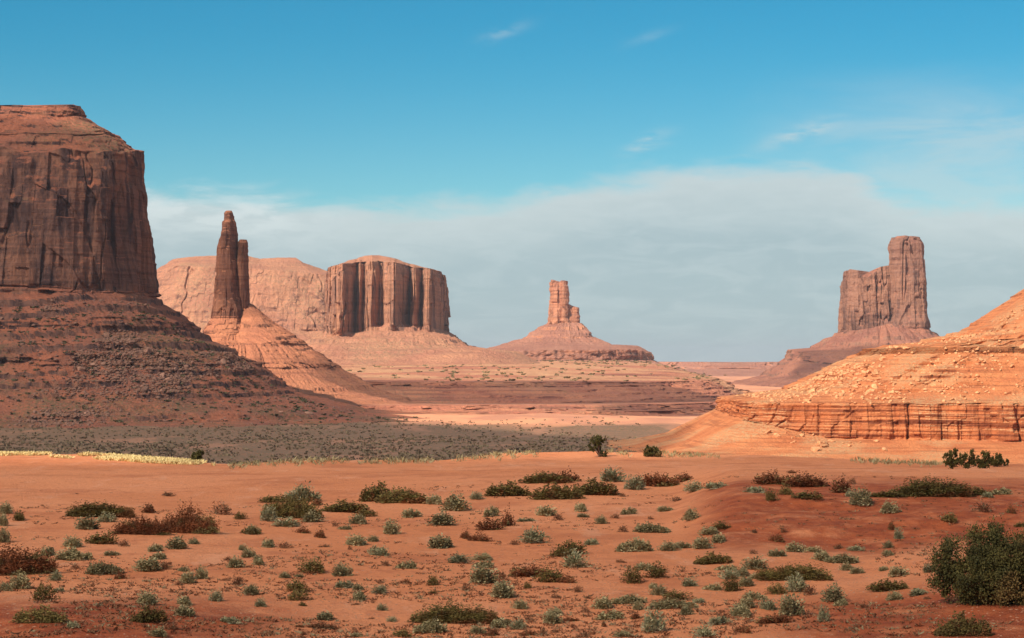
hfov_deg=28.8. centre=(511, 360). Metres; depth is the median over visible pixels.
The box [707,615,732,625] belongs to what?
pale shrub
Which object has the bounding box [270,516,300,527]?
pale shrub
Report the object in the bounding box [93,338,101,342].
boulder
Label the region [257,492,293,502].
bush
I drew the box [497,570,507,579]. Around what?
dry plant
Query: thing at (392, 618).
pale shrub
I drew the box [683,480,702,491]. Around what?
pale shrub
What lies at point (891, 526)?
rust shrub
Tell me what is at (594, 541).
pale shrub
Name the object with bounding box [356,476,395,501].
bush
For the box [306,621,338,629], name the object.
dry plant
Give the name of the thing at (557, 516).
dry plant
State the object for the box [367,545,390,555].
pale shrub
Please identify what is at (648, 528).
sage shrub
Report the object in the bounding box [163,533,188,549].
sage shrub
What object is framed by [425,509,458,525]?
sage shrub
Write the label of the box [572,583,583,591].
dry plant
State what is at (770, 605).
pale shrub
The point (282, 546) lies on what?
dry plant
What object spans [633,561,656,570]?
sage shrub
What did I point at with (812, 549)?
sage shrub
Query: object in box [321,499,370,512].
bush
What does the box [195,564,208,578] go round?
sage shrub
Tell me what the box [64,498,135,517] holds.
bush
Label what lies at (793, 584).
pale shrub
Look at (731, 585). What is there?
bush
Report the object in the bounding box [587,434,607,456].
juniper
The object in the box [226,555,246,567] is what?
sage shrub
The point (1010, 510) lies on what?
rust shrub
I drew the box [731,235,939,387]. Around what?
tower butte
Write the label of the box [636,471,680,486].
rust shrub
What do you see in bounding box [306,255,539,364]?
fluted butte
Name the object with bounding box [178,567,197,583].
sage shrub
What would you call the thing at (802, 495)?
bush
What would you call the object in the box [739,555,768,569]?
sage shrub
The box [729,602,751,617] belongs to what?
sage shrub
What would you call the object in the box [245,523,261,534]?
sage shrub
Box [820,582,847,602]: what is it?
sage shrub
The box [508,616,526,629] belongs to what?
pale shrub
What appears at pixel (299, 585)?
bush
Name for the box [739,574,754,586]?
sage shrub
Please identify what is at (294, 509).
bush
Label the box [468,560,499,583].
sage shrub
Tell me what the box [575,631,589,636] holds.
dry plant
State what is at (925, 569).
pale shrub
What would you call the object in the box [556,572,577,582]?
rust shrub
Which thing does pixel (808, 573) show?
bush
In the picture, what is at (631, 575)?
bush
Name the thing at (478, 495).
pale shrub
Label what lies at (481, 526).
rust shrub
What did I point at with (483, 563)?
sage shrub
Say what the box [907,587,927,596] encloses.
pale shrub
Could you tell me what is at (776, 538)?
rust shrub
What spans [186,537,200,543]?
pale shrub
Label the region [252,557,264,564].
sage shrub
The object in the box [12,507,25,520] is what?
bush
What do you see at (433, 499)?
sage shrub
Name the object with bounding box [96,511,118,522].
pale shrub
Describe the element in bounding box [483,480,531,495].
bush
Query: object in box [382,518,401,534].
sage shrub
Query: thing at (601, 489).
bush
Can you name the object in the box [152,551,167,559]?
sage shrub
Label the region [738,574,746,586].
sage shrub
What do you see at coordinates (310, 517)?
sage shrub
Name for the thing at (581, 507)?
sage shrub
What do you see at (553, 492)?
bush
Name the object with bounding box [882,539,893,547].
sage shrub
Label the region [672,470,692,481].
rust shrub
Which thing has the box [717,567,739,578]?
pale shrub
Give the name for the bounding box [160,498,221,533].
rust shrub
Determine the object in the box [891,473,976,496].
bush
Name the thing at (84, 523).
sage shrub
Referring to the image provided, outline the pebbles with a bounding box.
[0,472,1022,637]
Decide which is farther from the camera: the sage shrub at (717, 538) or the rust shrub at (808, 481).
the rust shrub at (808, 481)
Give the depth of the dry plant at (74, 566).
78.66 m
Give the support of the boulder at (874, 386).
on the stepped hill
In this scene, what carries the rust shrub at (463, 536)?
on the ground at (52, 484)
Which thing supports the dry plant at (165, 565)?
on the ground at (52, 484)
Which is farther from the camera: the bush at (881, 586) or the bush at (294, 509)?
the bush at (294, 509)
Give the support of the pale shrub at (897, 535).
on the ground at (52, 484)
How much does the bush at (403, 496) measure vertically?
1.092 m
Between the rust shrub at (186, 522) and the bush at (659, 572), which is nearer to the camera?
the bush at (659, 572)
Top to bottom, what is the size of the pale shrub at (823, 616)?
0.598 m
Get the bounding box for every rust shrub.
[0,536,58,575]
[109,509,171,534]
[113,566,126,579]
[141,501,155,512]
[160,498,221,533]
[294,526,310,533]
[312,499,322,505]
[314,528,325,537]
[460,529,469,538]
[466,528,494,541]
[474,513,505,529]
[484,628,499,635]
[501,502,515,525]
[509,563,553,576]
[518,628,536,635]
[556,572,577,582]
[557,469,584,481]
[561,615,582,621]
[630,611,639,618]
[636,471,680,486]
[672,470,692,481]
[733,623,752,633]
[751,466,785,484]
[755,614,795,624]
[768,531,785,541]
[781,470,829,486]
[829,475,852,492]
[887,520,895,529]
[1005,504,1016,513]
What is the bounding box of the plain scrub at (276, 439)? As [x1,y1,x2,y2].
[0,416,642,463]
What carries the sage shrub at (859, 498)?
on the ground at (52, 484)
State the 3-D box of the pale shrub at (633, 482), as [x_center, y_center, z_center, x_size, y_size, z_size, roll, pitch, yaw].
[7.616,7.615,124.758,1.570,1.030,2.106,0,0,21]
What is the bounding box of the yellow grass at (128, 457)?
[0,450,215,465]
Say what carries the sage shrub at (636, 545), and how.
on the ground at (52, 484)
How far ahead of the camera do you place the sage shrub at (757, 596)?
68.45 m
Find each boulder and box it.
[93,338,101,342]
[141,385,148,391]
[811,446,819,450]
[871,384,877,388]
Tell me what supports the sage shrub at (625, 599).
on the ground at (52, 484)
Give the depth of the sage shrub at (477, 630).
60.81 m
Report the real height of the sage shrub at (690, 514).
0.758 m
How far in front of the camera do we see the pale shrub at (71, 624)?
57.83 m
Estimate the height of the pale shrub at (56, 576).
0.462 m
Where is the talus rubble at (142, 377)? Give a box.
[0,298,426,426]
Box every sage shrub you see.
[0,500,13,513]
[0,511,8,525]
[0,523,10,542]
[0,581,12,590]
[9,568,32,589]
[40,545,54,555]
[54,545,93,560]
[61,534,82,547]
[74,514,100,529]
[84,559,124,574]
[102,550,120,555]
[129,556,163,571]
[136,587,159,605]
[146,626,167,637]
[148,543,165,551]
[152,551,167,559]
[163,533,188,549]
[173,602,195,616]
[176,594,191,605]
[177,565,188,571]
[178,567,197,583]
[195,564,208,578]
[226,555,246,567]
[237,543,246,549]
[241,545,255,557]
[241,584,257,594]
[244,584,259,594]
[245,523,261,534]
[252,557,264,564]
[261,537,274,547]
[279,571,291,577]
[299,508,326,522]
[315,610,335,620]
[331,562,353,576]
[337,524,351,529]
[343,533,367,545]
[348,511,367,523]
[350,633,362,636]
[352,583,363,589]
[352,589,364,600]
[367,534,378,541]
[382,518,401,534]
[395,560,416,568]
[400,507,422,517]
[412,618,446,633]
[425,492,442,504]
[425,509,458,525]
[427,532,453,548]
[438,490,472,510]
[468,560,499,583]
[470,551,492,560]
[470,623,486,634]
[471,559,493,567]
[482,505,501,516]
[489,616,510,625]
[491,577,514,597]
[491,618,506,628]
[509,598,528,608]
[535,504,557,515]
[542,608,563,624]
[544,607,563,614]
[574,503,586,511]
[577,513,589,517]
[589,594,613,609]
[594,514,607,523]
[594,609,625,619]
[610,592,647,603]
[612,630,630,637]
[615,536,654,551]
[619,506,637,514]
[631,600,644,609]
[632,521,671,532]
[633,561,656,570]
[645,597,698,608]
[648,583,658,588]
[649,584,667,595]
[656,540,681,550]
[657,505,672,511]
[674,540,691,548]
[677,604,695,614]
[681,507,700,520]
[689,534,714,548]
[697,524,718,534]
[701,582,722,590]
[711,532,725,542]
[713,563,738,570]
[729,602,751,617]
[730,599,750,612]
[734,565,750,576]
[737,595,755,607]
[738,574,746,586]
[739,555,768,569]
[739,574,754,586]
[741,590,769,599]
[765,548,786,556]
[778,588,804,615]
[785,540,807,552]
[804,545,822,552]
[809,549,829,560]
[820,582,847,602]
[823,552,858,563]
[832,599,847,605]
[839,561,851,570]
[848,484,873,505]
[849,565,865,573]
[879,565,888,570]
[880,499,901,513]
[881,549,894,555]
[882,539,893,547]
[885,590,904,600]
[887,564,909,576]
[992,487,1013,494]
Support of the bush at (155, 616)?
on the ground at (52, 484)
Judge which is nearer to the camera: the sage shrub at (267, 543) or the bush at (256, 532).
the sage shrub at (267, 543)
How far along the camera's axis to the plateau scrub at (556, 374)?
3012.24 m
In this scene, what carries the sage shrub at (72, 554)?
on the ground at (52, 484)
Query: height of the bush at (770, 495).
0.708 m
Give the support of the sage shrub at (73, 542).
on the ground at (52, 484)
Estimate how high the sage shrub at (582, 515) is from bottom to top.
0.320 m
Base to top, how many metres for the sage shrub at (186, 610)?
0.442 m
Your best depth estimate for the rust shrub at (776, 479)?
113.05 m
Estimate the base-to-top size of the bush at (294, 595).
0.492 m
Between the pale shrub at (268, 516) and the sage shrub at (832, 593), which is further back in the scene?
the pale shrub at (268, 516)
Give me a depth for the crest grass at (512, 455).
161.98 m
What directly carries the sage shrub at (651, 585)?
on the ground at (52, 484)
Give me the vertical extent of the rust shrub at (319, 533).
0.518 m
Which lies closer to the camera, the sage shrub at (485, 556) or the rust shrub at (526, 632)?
the rust shrub at (526, 632)
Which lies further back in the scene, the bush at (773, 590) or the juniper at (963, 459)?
the juniper at (963, 459)
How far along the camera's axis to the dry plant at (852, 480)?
112.87 m
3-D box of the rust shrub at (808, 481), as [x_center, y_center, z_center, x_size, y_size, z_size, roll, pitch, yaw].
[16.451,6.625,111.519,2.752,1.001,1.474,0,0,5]
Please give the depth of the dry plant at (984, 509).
96.46 m
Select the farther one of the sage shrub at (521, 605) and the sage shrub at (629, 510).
the sage shrub at (629, 510)
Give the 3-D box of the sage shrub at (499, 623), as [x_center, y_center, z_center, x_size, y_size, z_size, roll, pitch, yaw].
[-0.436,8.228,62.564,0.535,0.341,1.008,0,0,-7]
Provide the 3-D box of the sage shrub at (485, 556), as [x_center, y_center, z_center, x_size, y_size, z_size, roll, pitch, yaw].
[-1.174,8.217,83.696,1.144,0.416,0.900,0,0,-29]
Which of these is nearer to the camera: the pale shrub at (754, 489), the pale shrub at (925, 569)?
the pale shrub at (925, 569)
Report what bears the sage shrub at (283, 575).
on the ground at (52, 484)
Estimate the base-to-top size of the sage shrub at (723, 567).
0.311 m
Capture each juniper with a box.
[191,449,203,459]
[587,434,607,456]
[643,444,661,456]
[925,513,1023,607]
[942,447,960,468]
[958,449,981,468]
[977,450,994,468]
[990,452,1009,466]
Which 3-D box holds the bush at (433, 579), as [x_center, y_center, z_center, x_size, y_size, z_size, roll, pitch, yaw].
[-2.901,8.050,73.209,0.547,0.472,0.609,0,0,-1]
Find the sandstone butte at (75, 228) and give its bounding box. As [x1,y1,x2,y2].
[0,104,435,427]
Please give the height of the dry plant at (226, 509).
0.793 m
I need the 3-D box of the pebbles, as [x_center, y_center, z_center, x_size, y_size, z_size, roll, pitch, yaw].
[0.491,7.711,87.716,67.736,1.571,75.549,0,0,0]
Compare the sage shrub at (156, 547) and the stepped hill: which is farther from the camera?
the stepped hill
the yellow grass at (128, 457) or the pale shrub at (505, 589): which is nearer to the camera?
the pale shrub at (505, 589)
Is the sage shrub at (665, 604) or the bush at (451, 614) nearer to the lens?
the bush at (451, 614)
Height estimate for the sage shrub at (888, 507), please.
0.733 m
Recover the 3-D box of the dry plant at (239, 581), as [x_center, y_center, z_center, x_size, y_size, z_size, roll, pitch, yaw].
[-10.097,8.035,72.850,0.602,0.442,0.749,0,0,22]
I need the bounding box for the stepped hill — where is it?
[607,289,1023,463]
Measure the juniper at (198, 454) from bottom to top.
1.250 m
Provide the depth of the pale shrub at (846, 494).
103.41 m
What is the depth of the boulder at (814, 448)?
976.77 m
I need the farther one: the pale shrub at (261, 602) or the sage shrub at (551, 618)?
the pale shrub at (261, 602)
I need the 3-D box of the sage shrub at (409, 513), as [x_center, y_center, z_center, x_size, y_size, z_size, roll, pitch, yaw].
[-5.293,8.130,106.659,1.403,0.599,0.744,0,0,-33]
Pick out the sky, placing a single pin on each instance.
(703, 179)
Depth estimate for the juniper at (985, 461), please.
141.48 m
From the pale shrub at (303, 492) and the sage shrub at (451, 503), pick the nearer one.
the sage shrub at (451, 503)
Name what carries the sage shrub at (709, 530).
on the ground at (52, 484)
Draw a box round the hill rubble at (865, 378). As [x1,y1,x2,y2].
[735,310,1023,403]
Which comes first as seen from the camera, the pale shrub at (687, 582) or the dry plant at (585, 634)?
the dry plant at (585, 634)
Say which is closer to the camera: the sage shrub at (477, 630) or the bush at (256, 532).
the sage shrub at (477, 630)
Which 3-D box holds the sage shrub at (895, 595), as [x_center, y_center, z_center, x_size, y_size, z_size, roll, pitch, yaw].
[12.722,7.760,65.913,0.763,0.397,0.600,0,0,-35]
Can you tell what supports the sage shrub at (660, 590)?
on the ground at (52, 484)
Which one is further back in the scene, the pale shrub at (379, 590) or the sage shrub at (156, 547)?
the sage shrub at (156, 547)
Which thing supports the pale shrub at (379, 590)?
on the ground at (52, 484)
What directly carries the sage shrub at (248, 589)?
on the ground at (52, 484)
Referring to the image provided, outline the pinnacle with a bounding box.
[487,280,706,374]
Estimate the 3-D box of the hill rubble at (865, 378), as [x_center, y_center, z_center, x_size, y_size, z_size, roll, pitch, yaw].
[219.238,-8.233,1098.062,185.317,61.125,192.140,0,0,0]
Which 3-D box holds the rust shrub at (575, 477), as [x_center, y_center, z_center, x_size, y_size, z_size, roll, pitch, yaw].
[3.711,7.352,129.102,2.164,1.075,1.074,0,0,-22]
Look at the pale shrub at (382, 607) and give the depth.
66.24 m
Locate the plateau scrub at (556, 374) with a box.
[346,360,725,381]
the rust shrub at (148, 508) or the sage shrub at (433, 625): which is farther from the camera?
the rust shrub at (148, 508)
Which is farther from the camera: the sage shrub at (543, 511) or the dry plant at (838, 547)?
the sage shrub at (543, 511)
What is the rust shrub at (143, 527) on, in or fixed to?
on the ground at (52, 484)
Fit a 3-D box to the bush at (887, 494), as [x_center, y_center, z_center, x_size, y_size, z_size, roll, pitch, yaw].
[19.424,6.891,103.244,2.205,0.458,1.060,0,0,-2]
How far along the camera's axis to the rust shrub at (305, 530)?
96.66 m
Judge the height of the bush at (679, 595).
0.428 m
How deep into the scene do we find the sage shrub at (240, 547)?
87.32 m
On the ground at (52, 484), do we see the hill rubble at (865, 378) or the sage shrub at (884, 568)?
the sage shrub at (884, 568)
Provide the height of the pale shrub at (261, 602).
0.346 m
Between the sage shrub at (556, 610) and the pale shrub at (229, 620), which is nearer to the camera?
the pale shrub at (229, 620)
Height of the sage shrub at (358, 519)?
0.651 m
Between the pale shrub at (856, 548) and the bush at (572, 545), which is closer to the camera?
the bush at (572, 545)
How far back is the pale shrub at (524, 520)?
103.05 m
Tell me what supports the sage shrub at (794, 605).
on the ground at (52, 484)
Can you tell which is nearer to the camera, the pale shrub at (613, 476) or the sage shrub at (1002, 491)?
the sage shrub at (1002, 491)
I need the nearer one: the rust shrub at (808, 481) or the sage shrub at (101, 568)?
the sage shrub at (101, 568)
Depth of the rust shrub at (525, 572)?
76.70 m
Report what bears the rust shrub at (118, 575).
on the ground at (52, 484)
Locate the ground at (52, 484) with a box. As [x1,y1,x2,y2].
[0,376,1023,637]
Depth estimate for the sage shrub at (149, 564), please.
77.42 m
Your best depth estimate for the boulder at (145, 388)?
1564.03 m
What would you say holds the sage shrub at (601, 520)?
on the ground at (52, 484)
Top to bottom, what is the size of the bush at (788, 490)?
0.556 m
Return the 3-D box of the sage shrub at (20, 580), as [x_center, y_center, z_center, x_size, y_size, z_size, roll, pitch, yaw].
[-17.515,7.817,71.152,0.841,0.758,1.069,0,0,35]
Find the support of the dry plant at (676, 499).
on the ground at (52, 484)
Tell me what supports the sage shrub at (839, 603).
on the ground at (52, 484)
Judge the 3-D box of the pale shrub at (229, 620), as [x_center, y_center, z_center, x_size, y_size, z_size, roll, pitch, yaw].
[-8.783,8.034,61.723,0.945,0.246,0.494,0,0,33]
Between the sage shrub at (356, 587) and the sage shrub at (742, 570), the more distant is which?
the sage shrub at (742, 570)
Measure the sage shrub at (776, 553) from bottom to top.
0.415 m
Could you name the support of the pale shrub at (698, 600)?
on the ground at (52, 484)
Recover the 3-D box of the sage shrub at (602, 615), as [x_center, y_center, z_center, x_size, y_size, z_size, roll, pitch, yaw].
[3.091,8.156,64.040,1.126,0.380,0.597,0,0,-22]
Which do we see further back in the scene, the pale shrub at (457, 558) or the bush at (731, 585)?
the pale shrub at (457, 558)
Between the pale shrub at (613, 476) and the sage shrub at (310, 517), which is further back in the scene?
the pale shrub at (613, 476)
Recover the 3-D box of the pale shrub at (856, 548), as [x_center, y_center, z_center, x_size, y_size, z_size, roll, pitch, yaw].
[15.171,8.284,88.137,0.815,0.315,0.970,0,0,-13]
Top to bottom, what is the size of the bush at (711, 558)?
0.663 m
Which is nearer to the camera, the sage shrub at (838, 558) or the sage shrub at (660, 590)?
the sage shrub at (660, 590)
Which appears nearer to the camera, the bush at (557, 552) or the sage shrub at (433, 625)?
the sage shrub at (433, 625)
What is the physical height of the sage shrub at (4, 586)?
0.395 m
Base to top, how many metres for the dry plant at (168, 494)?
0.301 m
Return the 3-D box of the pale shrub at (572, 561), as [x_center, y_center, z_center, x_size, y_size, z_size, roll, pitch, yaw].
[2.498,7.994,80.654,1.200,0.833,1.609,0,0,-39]
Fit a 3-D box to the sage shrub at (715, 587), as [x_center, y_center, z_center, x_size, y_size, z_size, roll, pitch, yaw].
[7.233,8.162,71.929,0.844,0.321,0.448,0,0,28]
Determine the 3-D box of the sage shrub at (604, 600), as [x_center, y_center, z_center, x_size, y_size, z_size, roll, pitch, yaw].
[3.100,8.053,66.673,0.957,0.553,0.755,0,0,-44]
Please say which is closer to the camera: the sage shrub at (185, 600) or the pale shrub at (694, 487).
the sage shrub at (185, 600)
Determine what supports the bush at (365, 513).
on the ground at (52, 484)
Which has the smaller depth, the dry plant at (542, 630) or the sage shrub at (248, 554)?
the dry plant at (542, 630)
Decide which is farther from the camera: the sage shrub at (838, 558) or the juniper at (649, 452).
the juniper at (649, 452)
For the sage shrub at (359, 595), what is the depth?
68.98 m
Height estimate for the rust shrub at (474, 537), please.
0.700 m
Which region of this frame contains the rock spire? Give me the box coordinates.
[203,211,422,404]
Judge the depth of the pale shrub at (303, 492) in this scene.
116.98 m
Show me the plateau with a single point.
(661, 390)
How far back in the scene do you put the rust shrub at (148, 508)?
106.28 m
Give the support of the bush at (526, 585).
on the ground at (52, 484)
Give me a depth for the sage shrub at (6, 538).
89.25 m
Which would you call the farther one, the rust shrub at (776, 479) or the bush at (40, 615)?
the rust shrub at (776, 479)
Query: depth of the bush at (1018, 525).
92.20 m
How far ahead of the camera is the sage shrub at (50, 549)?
84.02 m
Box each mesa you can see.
[157,256,326,341]
[659,362,776,375]
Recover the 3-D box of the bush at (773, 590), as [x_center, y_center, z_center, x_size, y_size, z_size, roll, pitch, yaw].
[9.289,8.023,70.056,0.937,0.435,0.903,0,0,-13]
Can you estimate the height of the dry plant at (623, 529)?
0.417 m
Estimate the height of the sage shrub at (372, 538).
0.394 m
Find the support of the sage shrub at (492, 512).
on the ground at (52, 484)
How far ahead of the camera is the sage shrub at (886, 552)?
84.70 m
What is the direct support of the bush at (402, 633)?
on the ground at (52, 484)
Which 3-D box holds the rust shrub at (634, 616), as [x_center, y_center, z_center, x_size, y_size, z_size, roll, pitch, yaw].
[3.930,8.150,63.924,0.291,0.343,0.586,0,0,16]
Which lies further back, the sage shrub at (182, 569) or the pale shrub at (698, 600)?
the sage shrub at (182, 569)
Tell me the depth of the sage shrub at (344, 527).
98.29 m
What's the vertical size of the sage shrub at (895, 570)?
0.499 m
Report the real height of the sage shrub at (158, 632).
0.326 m
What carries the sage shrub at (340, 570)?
on the ground at (52, 484)
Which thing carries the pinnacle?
on the ground at (52, 484)
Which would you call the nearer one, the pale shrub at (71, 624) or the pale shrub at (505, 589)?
the pale shrub at (71, 624)
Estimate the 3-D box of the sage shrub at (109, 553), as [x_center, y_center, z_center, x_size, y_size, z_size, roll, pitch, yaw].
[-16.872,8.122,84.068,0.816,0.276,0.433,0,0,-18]
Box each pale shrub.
[47,569,63,580]
[55,587,65,591]
[65,620,80,627]
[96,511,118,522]
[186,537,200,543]
[207,589,223,601]
[217,616,241,623]
[254,597,266,606]
[259,504,277,521]
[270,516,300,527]
[283,480,321,501]
[333,579,355,588]
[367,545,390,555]
[369,584,386,593]
[376,603,388,610]
[386,616,396,621]
[446,552,474,562]
[468,491,484,499]
[492,580,516,598]
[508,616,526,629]
[516,517,537,521]
[516,525,549,543]
[559,548,593,567]
[582,538,598,544]
[599,465,626,481]
[624,474,645,489]
[639,606,667,632]
[681,576,698,586]
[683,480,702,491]
[689,624,715,636]
[692,597,704,602]
[701,481,728,488]
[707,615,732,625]
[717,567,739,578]
[743,485,766,492]
[758,598,778,610]
[783,570,808,592]
[817,604,831,621]
[844,488,856,496]
[845,545,864,550]
[894,527,904,539]
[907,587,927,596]
[922,562,932,572]
[981,492,994,497]
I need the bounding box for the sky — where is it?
[0,0,1023,361]
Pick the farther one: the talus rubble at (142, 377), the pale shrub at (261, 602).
the talus rubble at (142, 377)
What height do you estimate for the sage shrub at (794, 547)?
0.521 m
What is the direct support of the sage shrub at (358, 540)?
on the ground at (52, 484)
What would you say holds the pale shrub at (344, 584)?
on the ground at (52, 484)
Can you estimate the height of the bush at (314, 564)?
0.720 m
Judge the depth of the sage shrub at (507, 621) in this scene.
62.79 m
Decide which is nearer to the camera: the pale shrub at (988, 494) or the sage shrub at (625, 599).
the sage shrub at (625, 599)
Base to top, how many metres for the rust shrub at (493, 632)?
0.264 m
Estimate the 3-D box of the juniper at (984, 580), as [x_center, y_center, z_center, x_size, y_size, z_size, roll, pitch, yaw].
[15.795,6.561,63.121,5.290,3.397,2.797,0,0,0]
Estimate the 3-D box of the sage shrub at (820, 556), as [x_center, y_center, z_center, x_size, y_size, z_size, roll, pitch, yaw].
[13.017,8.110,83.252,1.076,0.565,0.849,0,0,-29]
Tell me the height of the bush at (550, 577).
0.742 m
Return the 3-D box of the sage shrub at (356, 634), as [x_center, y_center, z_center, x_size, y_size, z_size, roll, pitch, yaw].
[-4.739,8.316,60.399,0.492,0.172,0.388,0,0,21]
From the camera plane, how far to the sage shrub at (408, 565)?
79.26 m
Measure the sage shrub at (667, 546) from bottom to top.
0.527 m
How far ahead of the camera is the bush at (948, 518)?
93.90 m
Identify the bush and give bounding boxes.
[9,600,69,623]
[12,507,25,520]
[28,580,60,600]
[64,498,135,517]
[84,529,118,544]
[129,600,168,622]
[233,511,247,519]
[240,526,260,534]
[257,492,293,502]
[260,491,323,517]
[283,578,308,591]
[285,587,312,600]
[296,556,325,573]
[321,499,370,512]
[354,509,378,516]
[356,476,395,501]
[372,485,428,503]
[391,629,412,637]
[407,598,499,623]
[426,574,439,585]
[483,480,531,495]
[518,470,576,483]
[523,580,531,588]
[526,481,585,499]
[532,565,564,582]
[550,544,567,556]
[557,536,587,554]
[575,473,620,495]
[620,565,644,583]
[643,561,669,577]
[662,589,692,600]
[693,548,732,564]
[711,520,730,529]
[719,575,743,591]
[753,562,833,580]
[763,582,787,594]
[764,488,778,500]
[777,484,793,494]
[790,490,822,499]
[865,578,909,591]
[869,489,906,497]
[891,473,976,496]
[932,605,994,636]
[941,512,957,522]
[971,486,993,494]
[1014,521,1023,526]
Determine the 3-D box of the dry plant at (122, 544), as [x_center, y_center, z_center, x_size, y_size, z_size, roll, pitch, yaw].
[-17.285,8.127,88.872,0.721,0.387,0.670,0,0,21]
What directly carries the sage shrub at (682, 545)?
on the ground at (52, 484)
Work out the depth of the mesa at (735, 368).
6559.87 m
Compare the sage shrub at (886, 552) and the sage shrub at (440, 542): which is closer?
the sage shrub at (886, 552)
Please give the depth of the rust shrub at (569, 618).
63.72 m
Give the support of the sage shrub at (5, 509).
on the ground at (52, 484)
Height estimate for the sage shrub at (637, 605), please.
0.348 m
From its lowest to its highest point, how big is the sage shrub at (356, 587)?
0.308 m
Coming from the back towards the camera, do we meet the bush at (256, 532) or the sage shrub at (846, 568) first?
the bush at (256, 532)
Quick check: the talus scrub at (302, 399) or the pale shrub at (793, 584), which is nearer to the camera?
the pale shrub at (793, 584)
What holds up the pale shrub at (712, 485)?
on the ground at (52, 484)
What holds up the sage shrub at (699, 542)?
on the ground at (52, 484)
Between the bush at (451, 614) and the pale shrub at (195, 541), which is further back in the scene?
the pale shrub at (195, 541)
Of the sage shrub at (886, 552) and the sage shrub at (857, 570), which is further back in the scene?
the sage shrub at (886, 552)
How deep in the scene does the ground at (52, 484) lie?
97.14 m
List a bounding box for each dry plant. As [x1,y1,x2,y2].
[68,563,81,568]
[116,539,130,546]
[161,561,172,569]
[162,491,175,495]
[163,621,177,629]
[206,500,233,514]
[230,575,245,585]
[276,540,293,548]
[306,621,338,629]
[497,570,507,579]
[537,628,547,633]
[553,513,562,519]
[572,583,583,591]
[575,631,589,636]
[618,524,627,531]
[672,495,680,501]
[802,583,817,595]
[833,543,844,548]
[846,477,855,483]
[972,501,996,511]
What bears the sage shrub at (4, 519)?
on the ground at (52, 484)
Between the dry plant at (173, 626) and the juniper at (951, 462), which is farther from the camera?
the juniper at (951, 462)
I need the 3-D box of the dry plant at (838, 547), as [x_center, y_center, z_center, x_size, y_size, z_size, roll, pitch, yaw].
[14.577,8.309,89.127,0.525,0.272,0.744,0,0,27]
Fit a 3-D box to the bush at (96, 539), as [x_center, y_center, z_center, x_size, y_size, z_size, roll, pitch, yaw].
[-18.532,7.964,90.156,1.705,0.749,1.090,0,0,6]
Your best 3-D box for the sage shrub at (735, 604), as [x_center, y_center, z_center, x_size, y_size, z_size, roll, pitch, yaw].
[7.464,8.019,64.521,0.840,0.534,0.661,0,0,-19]
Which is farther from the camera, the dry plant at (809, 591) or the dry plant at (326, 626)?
the dry plant at (809, 591)
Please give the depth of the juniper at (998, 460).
151.62 m
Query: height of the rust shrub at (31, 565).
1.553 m
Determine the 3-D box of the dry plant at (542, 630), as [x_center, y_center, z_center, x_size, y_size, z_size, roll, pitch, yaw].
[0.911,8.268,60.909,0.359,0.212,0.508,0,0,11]
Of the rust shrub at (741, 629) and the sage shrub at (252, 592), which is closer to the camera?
the rust shrub at (741, 629)
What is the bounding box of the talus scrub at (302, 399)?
[0,303,418,426]
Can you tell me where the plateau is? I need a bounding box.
[339,361,752,416]
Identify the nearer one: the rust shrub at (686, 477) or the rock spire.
the rust shrub at (686, 477)
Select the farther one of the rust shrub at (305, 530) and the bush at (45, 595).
the rust shrub at (305, 530)
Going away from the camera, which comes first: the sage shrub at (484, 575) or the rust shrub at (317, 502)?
the sage shrub at (484, 575)
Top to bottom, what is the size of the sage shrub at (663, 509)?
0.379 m
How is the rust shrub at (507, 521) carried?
on the ground at (52, 484)
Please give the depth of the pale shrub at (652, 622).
60.89 m
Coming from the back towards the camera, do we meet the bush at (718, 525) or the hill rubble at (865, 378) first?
the hill rubble at (865, 378)
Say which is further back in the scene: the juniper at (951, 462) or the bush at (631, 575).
the juniper at (951, 462)
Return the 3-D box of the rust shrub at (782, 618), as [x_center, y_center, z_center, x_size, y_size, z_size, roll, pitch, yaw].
[8.237,8.057,62.210,1.371,0.342,0.704,0,0,-7]
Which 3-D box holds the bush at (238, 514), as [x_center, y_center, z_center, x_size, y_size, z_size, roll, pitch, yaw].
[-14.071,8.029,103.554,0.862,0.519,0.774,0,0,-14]
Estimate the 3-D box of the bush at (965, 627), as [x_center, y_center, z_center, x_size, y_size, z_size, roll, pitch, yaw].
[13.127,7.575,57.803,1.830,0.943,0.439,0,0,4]
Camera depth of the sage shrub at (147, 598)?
64.71 m
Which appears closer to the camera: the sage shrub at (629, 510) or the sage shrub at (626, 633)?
the sage shrub at (626, 633)
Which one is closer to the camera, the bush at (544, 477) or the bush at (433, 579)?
the bush at (433, 579)
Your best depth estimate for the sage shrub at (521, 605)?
66.89 m
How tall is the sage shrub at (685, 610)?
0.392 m
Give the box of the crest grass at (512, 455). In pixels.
[228,447,949,468]
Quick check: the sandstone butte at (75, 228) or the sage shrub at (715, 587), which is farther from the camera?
the sandstone butte at (75, 228)
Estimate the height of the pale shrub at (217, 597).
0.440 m
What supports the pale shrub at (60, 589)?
on the ground at (52, 484)
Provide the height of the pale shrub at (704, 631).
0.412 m
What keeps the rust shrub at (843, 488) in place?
on the ground at (52, 484)
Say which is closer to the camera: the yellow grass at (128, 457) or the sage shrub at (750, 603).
the sage shrub at (750, 603)
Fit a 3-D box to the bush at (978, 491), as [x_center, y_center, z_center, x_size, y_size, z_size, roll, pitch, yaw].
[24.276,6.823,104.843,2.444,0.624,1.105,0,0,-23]
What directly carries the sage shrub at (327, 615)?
on the ground at (52, 484)
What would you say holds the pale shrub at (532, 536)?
on the ground at (52, 484)

